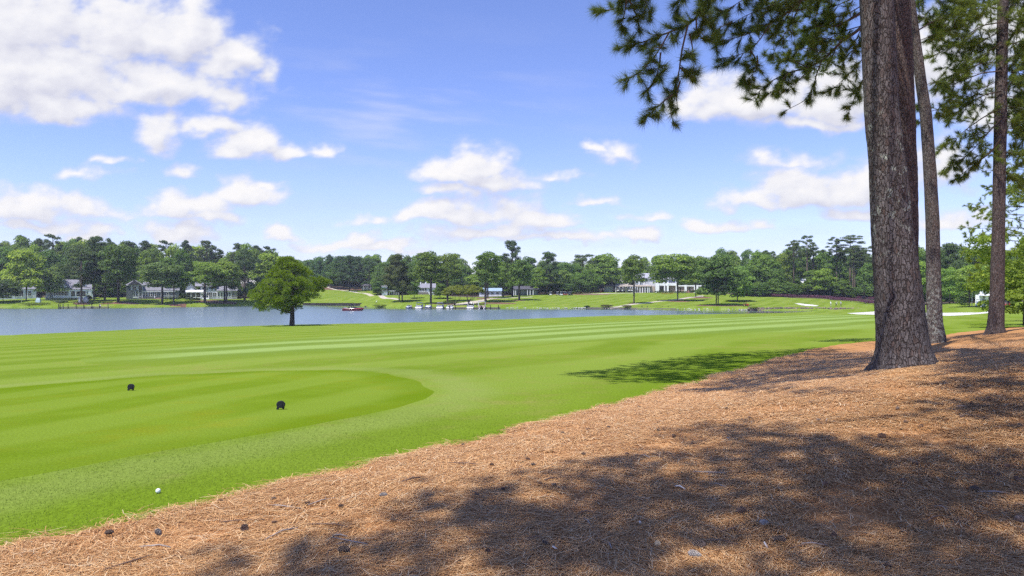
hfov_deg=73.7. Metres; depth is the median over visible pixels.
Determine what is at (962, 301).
shrub
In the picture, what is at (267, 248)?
pine tree
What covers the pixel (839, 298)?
hedge
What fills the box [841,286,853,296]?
understorey shrub
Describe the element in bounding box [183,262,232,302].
broadleaf tree
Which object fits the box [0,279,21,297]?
broadleaf tree
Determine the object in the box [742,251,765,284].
broadleaf tree
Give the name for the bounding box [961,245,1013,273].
broadleaf tree
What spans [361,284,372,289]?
grey house
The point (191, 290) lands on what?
white house
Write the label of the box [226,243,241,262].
pine tree
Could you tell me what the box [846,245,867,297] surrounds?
pine tree
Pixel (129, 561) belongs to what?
twig
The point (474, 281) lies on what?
broadleaf tree
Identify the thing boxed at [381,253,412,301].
pine tree
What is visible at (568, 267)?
broadleaf tree
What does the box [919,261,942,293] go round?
broadleaf tree
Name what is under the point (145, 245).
pine tree
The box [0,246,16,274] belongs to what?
broadleaf tree
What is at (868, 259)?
pine tree
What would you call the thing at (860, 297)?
hedge
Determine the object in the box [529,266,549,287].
broadleaf tree
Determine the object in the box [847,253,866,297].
pine tree
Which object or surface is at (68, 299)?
hedge
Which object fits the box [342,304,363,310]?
motor boat
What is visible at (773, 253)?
pine tree
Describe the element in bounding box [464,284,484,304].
crepe myrtle
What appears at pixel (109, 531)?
pine cone
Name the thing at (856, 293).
understorey shrub
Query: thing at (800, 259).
pine tree
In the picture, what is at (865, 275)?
broadleaf tree
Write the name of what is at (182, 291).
understorey shrub
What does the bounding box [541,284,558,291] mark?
understorey shrub
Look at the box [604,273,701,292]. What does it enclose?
clubhouse
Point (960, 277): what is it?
broadleaf tree
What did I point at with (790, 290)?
understorey shrub
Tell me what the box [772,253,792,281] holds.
broadleaf tree
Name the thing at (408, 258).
broadleaf tree
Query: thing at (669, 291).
hedge
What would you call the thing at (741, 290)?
broadleaf tree
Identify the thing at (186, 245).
pine tree
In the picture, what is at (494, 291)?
white house
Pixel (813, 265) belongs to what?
pine tree
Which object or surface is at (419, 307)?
motor boat
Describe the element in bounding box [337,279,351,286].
understorey shrub
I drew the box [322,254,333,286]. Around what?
pine tree
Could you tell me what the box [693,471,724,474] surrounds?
twig
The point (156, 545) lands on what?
twig
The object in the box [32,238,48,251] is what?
pine tree
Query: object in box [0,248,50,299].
broadleaf tree
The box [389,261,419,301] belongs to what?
pine tree
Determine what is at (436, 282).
broadleaf tree
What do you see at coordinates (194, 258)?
broadleaf tree
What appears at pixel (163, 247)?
pine tree
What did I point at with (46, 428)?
tee box
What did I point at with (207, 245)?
pine tree
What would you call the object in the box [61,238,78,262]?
broadleaf tree
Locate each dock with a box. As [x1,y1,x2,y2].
[19,302,50,304]
[58,304,108,307]
[405,305,499,307]
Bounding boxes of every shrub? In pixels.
[64,274,73,279]
[95,280,116,296]
[95,282,109,294]
[106,287,124,296]
[120,284,125,294]
[180,281,195,293]
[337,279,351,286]
[372,281,388,294]
[387,279,397,294]
[450,279,460,294]
[460,281,471,295]
[479,282,491,287]
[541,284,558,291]
[557,283,571,291]
[563,284,580,292]
[571,280,583,291]
[573,284,591,292]
[588,282,599,292]
[693,279,708,284]
[747,285,763,296]
[755,283,774,296]
[767,282,787,296]
[777,286,797,294]
[778,280,789,293]
[790,282,798,292]
[798,285,816,295]
[814,285,840,295]
[814,287,837,295]
[832,284,843,296]
[837,280,851,296]
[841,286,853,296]
[846,287,870,296]
[942,295,952,301]
[953,291,972,301]
[953,297,968,305]
[966,290,979,302]
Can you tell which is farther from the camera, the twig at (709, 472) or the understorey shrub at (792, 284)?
the understorey shrub at (792, 284)
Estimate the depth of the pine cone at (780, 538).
4.54 m
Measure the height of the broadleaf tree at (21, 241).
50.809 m
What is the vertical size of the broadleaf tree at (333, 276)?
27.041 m
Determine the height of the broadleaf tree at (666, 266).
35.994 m
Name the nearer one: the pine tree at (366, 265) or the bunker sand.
the bunker sand
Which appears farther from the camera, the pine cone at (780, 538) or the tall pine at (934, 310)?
the tall pine at (934, 310)
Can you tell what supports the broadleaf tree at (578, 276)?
on the ground at (516, 384)
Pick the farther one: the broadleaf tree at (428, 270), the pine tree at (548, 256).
the pine tree at (548, 256)
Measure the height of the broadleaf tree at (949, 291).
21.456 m
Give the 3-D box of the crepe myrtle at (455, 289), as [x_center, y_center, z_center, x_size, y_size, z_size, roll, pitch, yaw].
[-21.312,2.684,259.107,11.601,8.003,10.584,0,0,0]
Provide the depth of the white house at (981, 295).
200.41 m
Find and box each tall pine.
[587,0,938,371]
[740,0,918,259]
[911,0,1002,343]
[923,0,1023,334]
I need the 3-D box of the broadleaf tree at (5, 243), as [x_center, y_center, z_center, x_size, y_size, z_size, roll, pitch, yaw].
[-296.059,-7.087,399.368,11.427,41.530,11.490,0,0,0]
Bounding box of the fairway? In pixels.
[80,314,874,364]
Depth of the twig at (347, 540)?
4.61 m
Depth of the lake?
186.19 m
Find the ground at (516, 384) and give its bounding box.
[0,288,1023,545]
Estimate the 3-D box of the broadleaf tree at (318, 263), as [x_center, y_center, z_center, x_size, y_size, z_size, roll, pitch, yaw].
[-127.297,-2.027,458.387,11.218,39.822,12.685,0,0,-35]
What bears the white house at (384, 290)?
on the ground at (516, 384)
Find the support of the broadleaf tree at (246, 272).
on the forest floor
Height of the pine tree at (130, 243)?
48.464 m
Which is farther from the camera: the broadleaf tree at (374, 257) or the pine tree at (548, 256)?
the broadleaf tree at (374, 257)
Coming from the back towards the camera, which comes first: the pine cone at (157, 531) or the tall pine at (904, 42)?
the tall pine at (904, 42)
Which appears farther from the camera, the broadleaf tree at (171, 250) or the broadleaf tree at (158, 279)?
the broadleaf tree at (171, 250)
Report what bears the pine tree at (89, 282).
on the ground at (516, 384)
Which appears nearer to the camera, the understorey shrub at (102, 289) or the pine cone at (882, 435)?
the pine cone at (882, 435)
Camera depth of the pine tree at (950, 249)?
238.77 m
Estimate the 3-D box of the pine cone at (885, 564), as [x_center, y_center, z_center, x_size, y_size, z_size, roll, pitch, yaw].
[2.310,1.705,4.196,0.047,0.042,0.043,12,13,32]
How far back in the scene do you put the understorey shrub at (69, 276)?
329.13 m
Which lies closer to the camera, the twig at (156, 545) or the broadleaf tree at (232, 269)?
the twig at (156, 545)
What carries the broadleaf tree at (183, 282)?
on the ground at (516, 384)
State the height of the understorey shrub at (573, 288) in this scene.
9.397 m
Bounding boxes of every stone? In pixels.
[688,549,701,556]
[759,519,768,525]
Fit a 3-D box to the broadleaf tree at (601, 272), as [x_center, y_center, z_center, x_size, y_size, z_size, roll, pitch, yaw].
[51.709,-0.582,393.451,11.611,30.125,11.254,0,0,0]
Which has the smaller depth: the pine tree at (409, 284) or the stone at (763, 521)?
the stone at (763, 521)
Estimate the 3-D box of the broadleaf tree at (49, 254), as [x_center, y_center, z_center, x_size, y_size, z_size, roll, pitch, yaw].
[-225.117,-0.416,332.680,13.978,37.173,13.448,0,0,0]
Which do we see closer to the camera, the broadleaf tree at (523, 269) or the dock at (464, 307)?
the dock at (464, 307)
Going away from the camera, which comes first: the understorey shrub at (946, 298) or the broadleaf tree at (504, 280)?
the understorey shrub at (946, 298)
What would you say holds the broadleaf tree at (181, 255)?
on the forest floor
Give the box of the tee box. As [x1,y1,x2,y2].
[0,370,433,480]
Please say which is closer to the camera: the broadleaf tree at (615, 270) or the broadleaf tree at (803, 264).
the broadleaf tree at (803, 264)
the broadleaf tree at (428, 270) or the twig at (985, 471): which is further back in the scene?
the broadleaf tree at (428, 270)
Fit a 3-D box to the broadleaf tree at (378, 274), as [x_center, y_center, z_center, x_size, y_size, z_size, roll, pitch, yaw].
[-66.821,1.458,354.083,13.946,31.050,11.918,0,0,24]
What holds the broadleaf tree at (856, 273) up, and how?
on the forest floor
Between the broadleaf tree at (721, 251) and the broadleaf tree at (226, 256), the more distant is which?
the broadleaf tree at (721, 251)
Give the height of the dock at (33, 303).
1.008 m
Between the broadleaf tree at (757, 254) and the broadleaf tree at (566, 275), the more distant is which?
the broadleaf tree at (566, 275)
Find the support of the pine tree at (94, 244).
on the ground at (516, 384)
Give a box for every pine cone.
[105,529,113,535]
[154,528,161,534]
[240,524,248,530]
[337,545,349,553]
[692,539,705,547]
[736,506,746,512]
[773,534,785,542]
[877,433,885,437]
[883,562,891,567]
[969,485,979,491]
[1014,515,1023,522]
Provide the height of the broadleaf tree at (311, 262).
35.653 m
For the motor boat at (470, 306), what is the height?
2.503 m
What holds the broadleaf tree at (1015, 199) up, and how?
on the ground at (516, 384)
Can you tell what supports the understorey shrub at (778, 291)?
on the forest floor
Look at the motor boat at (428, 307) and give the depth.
245.46 m
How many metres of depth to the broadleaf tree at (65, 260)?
349.38 m
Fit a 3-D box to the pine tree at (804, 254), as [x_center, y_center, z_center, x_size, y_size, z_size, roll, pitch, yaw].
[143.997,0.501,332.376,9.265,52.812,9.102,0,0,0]
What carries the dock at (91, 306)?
in the lake
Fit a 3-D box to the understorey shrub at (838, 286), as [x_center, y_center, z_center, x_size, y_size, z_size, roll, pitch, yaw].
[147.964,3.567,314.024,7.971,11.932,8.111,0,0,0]
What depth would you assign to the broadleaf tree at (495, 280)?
299.78 m
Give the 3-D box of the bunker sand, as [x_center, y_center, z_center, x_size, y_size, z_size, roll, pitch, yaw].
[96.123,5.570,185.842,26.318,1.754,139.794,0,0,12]
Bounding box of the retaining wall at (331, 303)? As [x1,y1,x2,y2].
[303,303,361,304]
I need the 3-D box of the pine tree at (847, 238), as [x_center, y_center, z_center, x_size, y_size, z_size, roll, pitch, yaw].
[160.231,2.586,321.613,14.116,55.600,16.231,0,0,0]
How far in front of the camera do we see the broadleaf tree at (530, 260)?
434.83 m
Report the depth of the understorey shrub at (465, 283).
349.88 m
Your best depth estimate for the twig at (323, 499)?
5.49 m
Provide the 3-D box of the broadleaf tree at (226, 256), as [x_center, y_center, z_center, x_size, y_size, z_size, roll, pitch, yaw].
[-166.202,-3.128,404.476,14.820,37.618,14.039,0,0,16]
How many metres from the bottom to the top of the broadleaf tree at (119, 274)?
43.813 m
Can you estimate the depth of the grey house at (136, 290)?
307.69 m
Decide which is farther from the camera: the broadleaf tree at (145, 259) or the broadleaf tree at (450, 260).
the broadleaf tree at (145, 259)
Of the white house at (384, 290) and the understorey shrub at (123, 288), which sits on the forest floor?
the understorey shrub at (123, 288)
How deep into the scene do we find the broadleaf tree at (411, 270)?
361.90 m
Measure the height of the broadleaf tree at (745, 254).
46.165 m
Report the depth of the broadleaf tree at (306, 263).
467.46 m
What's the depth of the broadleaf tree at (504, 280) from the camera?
310.26 m
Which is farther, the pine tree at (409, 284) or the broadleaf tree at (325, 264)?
the broadleaf tree at (325, 264)
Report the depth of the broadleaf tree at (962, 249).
271.18 m
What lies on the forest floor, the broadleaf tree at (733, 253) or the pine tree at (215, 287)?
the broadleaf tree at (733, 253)
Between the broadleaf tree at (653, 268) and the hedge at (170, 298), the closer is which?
the hedge at (170, 298)
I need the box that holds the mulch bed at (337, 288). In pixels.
[74,287,740,306]
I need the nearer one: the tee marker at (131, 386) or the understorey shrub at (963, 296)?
the tee marker at (131, 386)
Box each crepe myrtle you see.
[441,285,470,304]
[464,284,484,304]
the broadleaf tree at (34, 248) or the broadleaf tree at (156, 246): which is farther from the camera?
the broadleaf tree at (156, 246)
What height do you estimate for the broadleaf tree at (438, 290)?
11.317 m
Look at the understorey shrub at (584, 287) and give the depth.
349.79 m
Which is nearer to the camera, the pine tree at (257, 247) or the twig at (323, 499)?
the twig at (323, 499)
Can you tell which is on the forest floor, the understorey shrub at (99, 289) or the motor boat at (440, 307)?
the understorey shrub at (99, 289)
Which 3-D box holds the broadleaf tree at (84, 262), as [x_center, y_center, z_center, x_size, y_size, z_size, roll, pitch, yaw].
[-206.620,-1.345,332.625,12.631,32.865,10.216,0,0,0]
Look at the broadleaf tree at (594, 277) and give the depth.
359.98 m
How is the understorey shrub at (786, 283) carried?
on the forest floor
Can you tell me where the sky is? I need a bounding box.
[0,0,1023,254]
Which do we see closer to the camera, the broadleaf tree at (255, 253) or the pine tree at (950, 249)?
the pine tree at (950, 249)
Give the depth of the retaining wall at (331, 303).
308.92 m
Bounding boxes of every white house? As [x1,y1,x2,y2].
[45,280,92,299]
[185,282,237,298]
[381,285,387,294]
[418,282,435,294]
[479,288,501,296]
[513,286,538,294]
[975,291,989,303]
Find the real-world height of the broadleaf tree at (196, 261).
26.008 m
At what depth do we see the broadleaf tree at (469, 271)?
388.80 m
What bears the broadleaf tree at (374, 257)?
on the forest floor
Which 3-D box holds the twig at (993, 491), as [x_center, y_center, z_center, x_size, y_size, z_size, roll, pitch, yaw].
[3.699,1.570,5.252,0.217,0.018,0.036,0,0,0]
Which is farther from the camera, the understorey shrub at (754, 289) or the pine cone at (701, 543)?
the understorey shrub at (754, 289)
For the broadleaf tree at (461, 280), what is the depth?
364.38 m
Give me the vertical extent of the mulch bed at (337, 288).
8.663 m
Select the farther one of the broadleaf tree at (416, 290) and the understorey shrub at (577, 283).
the understorey shrub at (577, 283)
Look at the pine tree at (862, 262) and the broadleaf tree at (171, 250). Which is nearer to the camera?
the pine tree at (862, 262)
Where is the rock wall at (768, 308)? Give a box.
[747,307,852,309]
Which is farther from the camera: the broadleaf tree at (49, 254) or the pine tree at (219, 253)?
the pine tree at (219, 253)
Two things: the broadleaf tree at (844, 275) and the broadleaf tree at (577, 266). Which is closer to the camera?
the broadleaf tree at (844, 275)
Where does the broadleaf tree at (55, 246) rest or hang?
on the forest floor
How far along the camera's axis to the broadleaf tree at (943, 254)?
259.83 m
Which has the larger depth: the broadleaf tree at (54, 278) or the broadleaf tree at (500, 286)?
the broadleaf tree at (500, 286)
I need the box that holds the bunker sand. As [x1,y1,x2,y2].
[795,303,987,315]
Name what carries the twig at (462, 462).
on the pine straw
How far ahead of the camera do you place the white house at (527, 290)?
337.45 m
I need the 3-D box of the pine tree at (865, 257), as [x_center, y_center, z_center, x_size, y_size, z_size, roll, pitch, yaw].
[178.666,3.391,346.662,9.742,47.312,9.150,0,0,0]
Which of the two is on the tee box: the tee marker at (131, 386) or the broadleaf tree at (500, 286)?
the tee marker at (131, 386)
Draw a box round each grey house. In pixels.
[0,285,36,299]
[126,280,179,298]
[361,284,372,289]
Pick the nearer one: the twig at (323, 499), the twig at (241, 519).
the twig at (241, 519)
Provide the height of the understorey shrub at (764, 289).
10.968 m
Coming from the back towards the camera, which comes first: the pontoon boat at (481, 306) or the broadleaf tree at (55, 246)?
the broadleaf tree at (55, 246)
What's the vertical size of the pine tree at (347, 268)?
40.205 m
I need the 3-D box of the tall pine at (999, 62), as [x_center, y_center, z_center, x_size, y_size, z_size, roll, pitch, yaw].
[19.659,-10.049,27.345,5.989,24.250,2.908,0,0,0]
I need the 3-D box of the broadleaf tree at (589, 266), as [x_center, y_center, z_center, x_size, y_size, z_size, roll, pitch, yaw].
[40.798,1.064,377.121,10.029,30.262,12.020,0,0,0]
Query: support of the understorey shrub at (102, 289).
on the forest floor
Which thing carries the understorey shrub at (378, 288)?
on the ground at (516, 384)
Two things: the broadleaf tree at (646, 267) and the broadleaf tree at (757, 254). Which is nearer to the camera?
the broadleaf tree at (757, 254)
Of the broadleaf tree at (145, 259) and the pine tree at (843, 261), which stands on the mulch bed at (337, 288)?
the pine tree at (843, 261)
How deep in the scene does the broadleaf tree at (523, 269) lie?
286.81 m
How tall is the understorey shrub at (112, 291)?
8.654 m
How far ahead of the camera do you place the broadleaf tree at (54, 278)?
296.49 m
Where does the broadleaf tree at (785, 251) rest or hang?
on the forest floor
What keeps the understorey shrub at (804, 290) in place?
on the forest floor
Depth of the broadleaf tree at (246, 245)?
367.62 m
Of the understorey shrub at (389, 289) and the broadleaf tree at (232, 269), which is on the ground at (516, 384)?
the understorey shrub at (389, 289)
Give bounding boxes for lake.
[0,305,823,334]
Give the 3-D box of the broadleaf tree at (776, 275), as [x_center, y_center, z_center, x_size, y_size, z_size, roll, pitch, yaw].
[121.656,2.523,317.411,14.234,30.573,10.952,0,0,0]
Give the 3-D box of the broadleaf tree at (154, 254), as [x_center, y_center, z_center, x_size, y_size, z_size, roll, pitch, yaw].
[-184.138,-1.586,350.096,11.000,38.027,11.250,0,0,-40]
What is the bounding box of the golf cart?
[975,299,986,306]
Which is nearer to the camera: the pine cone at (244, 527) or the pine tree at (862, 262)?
the pine cone at (244, 527)
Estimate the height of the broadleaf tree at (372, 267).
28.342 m
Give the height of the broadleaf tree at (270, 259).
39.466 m
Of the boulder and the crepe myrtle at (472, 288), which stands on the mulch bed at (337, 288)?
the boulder
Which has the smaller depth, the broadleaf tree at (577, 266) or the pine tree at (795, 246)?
the pine tree at (795, 246)
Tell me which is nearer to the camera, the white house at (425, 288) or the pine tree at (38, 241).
the white house at (425, 288)
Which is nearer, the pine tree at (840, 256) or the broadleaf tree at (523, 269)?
the broadleaf tree at (523, 269)
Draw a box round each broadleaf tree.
[0,241,11,256]
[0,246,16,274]
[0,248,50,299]
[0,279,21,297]
[7,235,31,258]
[24,244,41,268]
[39,249,64,283]
[40,266,69,296]
[52,258,68,277]
[54,241,66,255]
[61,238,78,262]
[67,257,89,279]
[70,239,90,260]
[73,255,92,278]
[96,244,143,302]
[136,250,152,279]
[136,262,181,304]
[144,248,164,275]
[146,243,161,258]
[158,258,174,273]
[161,265,192,303]
[163,243,179,260]
[172,248,194,277]
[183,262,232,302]
[187,244,209,260]
[190,260,204,276]
[211,260,244,302]
[222,251,235,263]
[234,259,250,285]
[235,243,257,281]
[242,252,296,289]
[246,250,268,280]
[247,255,332,325]
[299,259,313,275]
[307,257,322,279]
[313,257,324,278]
[321,255,335,277]
[324,261,343,287]
[362,254,380,279]
[369,265,377,274]
[370,262,395,282]
[402,255,411,262]
[407,260,419,281]
[407,282,420,294]
[408,250,449,303]
[426,277,440,284]
[432,283,449,295]
[433,253,462,301]
[436,277,450,294]
[448,269,465,282]
[451,264,467,278]
[459,257,471,268]
[462,268,473,275]
[466,274,484,285]
[471,251,505,301]
[482,265,504,297]
[491,266,509,296]
[496,280,510,291]
[505,258,535,299]
[522,256,536,268]
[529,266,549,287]
[555,261,575,292]
[555,269,571,286]
[569,273,585,292]
[572,263,584,273]
[578,269,602,285]
[580,263,593,281]
[592,253,623,284]
[594,261,609,290]
[620,254,647,303]
[620,262,632,283]
[642,259,652,272]
[647,253,704,300]
[648,265,661,272]
[688,261,703,296]
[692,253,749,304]
[715,247,727,259]
[726,250,739,262]
[726,265,755,301]
[730,257,741,266]
[740,249,752,284]
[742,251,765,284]
[750,254,776,285]
[760,262,786,296]
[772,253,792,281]
[778,248,795,280]
[787,259,803,282]
[798,255,810,277]
[801,269,817,294]
[812,251,841,282]
[812,268,837,295]
[833,257,852,280]
[844,252,853,280]
[847,259,870,284]
[854,262,873,298]
[919,247,925,273]
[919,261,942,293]
[940,247,955,282]
[941,267,962,303]
[942,265,987,306]
[957,246,973,267]
[960,234,1023,313]
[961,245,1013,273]
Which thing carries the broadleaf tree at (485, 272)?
on the ground at (516, 384)
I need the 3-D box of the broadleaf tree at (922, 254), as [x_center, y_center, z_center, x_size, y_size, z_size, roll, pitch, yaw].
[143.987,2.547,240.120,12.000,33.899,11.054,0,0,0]
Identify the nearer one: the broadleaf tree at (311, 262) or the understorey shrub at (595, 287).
the understorey shrub at (595, 287)
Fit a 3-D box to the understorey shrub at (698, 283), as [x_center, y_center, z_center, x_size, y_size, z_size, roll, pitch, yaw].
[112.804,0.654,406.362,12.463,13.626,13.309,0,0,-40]
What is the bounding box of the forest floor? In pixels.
[36,275,1022,303]
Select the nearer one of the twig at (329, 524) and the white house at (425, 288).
the twig at (329, 524)
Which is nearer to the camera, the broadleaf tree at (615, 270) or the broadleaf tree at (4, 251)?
the broadleaf tree at (4, 251)
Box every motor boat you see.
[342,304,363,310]
[415,302,423,308]
[424,304,431,308]
[436,302,443,308]
[467,304,473,308]
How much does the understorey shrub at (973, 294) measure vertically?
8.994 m
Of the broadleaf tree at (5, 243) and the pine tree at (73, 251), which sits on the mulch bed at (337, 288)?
the pine tree at (73, 251)
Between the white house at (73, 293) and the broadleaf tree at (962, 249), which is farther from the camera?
the white house at (73, 293)
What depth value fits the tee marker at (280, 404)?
11.41 m
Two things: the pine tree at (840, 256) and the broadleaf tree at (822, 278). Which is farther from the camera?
the pine tree at (840, 256)
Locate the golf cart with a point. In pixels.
(976, 305)
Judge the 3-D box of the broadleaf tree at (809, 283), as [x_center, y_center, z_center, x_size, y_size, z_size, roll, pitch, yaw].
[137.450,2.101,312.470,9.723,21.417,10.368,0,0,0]
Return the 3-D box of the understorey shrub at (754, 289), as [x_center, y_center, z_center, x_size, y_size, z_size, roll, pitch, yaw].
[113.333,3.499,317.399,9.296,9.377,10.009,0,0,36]
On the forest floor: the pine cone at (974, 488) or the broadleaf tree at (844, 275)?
the broadleaf tree at (844, 275)
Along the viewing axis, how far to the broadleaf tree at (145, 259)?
334.13 m
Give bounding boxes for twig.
[105,554,152,568]
[140,544,170,546]
[220,517,264,522]
[264,527,297,539]
[270,504,302,508]
[307,523,350,527]
[308,496,343,504]
[333,537,367,543]
[448,462,476,464]
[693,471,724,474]
[695,538,739,545]
[721,525,741,532]
[967,468,1000,476]
[977,490,1007,493]
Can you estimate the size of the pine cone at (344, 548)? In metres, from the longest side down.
0.085 x 0.063 x 0.062 m
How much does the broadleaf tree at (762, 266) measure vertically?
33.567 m
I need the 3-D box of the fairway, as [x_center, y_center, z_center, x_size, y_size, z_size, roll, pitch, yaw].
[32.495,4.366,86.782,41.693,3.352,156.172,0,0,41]
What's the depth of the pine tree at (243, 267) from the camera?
298.31 m
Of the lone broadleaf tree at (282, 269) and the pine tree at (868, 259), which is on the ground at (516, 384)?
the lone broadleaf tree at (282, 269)
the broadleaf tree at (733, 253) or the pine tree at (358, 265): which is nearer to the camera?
the pine tree at (358, 265)
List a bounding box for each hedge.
[47,297,77,300]
[163,297,179,299]
[653,291,686,292]
[745,293,873,302]
[857,296,873,298]
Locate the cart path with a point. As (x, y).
(384, 297)
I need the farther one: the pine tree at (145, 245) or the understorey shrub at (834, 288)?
the pine tree at (145, 245)
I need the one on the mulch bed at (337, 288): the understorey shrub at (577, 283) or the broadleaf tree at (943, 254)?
the understorey shrub at (577, 283)
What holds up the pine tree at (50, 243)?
on the forest floor
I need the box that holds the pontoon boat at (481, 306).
[478,301,485,308]
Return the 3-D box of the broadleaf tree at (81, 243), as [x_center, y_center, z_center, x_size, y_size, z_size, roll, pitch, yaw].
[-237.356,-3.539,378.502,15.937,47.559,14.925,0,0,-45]
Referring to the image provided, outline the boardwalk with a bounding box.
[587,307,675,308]
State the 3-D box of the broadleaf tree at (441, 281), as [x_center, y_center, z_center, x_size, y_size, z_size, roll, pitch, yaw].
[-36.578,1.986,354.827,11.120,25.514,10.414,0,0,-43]
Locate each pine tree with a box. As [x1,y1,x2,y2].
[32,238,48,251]
[40,234,64,254]
[52,244,102,302]
[72,236,116,300]
[85,241,120,299]
[120,241,139,255]
[134,240,153,268]
[158,240,172,256]
[179,240,193,270]
[196,240,214,263]
[205,245,223,263]
[209,260,238,300]
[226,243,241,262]
[228,248,263,299]
[250,245,261,253]
[261,246,277,255]
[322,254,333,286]
[334,256,353,287]
[336,255,359,290]
[348,256,365,286]
[357,257,379,287]
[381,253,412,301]
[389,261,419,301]
[501,240,520,296]
[531,251,563,293]
[570,254,598,277]
[702,260,733,304]
[765,251,778,277]
[784,240,803,282]
[792,244,805,273]
[798,235,817,270]
[808,244,820,275]
[825,237,840,281]
[834,250,847,295]
[837,235,867,295]
[838,248,851,271]
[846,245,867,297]
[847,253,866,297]
[855,249,871,267]
[862,246,873,299]
[940,242,964,283]
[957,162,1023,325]
[962,37,1023,213]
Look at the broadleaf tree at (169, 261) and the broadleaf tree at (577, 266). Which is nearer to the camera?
the broadleaf tree at (169, 261)
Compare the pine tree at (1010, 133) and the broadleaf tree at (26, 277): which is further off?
the broadleaf tree at (26, 277)
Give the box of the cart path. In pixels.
[327,287,701,308]
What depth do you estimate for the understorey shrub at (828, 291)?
309.32 m
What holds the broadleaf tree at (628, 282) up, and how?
on the forest floor
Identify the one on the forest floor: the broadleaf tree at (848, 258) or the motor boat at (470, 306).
the broadleaf tree at (848, 258)
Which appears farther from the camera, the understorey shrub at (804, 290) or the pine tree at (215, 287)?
the understorey shrub at (804, 290)
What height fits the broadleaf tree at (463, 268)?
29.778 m
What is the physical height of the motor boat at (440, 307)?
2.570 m
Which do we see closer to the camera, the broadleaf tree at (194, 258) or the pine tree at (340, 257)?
the broadleaf tree at (194, 258)
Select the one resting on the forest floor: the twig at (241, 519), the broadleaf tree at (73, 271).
the broadleaf tree at (73, 271)
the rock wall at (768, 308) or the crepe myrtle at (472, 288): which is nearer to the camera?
the rock wall at (768, 308)
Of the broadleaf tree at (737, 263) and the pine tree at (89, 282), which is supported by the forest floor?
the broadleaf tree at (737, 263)
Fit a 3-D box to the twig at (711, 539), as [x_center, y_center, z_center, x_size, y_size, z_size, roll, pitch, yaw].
[1.366,1.689,4.560,0.293,0.018,0.064,0,0,14]
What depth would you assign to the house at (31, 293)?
310.69 m
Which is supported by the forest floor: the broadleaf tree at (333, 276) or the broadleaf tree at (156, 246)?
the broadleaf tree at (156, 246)
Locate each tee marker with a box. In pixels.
[127,384,134,390]
[276,401,284,409]
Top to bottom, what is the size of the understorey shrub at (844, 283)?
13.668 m
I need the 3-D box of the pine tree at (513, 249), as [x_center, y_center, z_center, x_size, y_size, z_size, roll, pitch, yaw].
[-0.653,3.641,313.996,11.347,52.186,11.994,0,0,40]
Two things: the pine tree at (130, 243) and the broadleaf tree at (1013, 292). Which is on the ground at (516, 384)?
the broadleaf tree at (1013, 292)
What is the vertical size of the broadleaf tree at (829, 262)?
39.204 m
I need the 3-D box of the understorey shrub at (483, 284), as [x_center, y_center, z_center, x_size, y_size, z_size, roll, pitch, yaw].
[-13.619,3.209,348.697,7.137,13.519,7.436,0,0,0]
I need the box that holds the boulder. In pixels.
[83,296,88,302]
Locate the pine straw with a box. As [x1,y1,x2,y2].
[0,340,1023,575]
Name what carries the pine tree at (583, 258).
on the forest floor
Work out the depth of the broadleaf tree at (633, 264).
266.40 m
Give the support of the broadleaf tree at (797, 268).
on the forest floor
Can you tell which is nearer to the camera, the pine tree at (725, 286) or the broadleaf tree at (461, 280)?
the pine tree at (725, 286)
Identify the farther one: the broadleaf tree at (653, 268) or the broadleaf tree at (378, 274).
the broadleaf tree at (653, 268)
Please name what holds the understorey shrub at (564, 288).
on the mulch bed at (337, 288)
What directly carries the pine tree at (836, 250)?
on the forest floor
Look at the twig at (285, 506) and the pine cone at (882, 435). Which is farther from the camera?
the pine cone at (882, 435)
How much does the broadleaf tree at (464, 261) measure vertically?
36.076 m

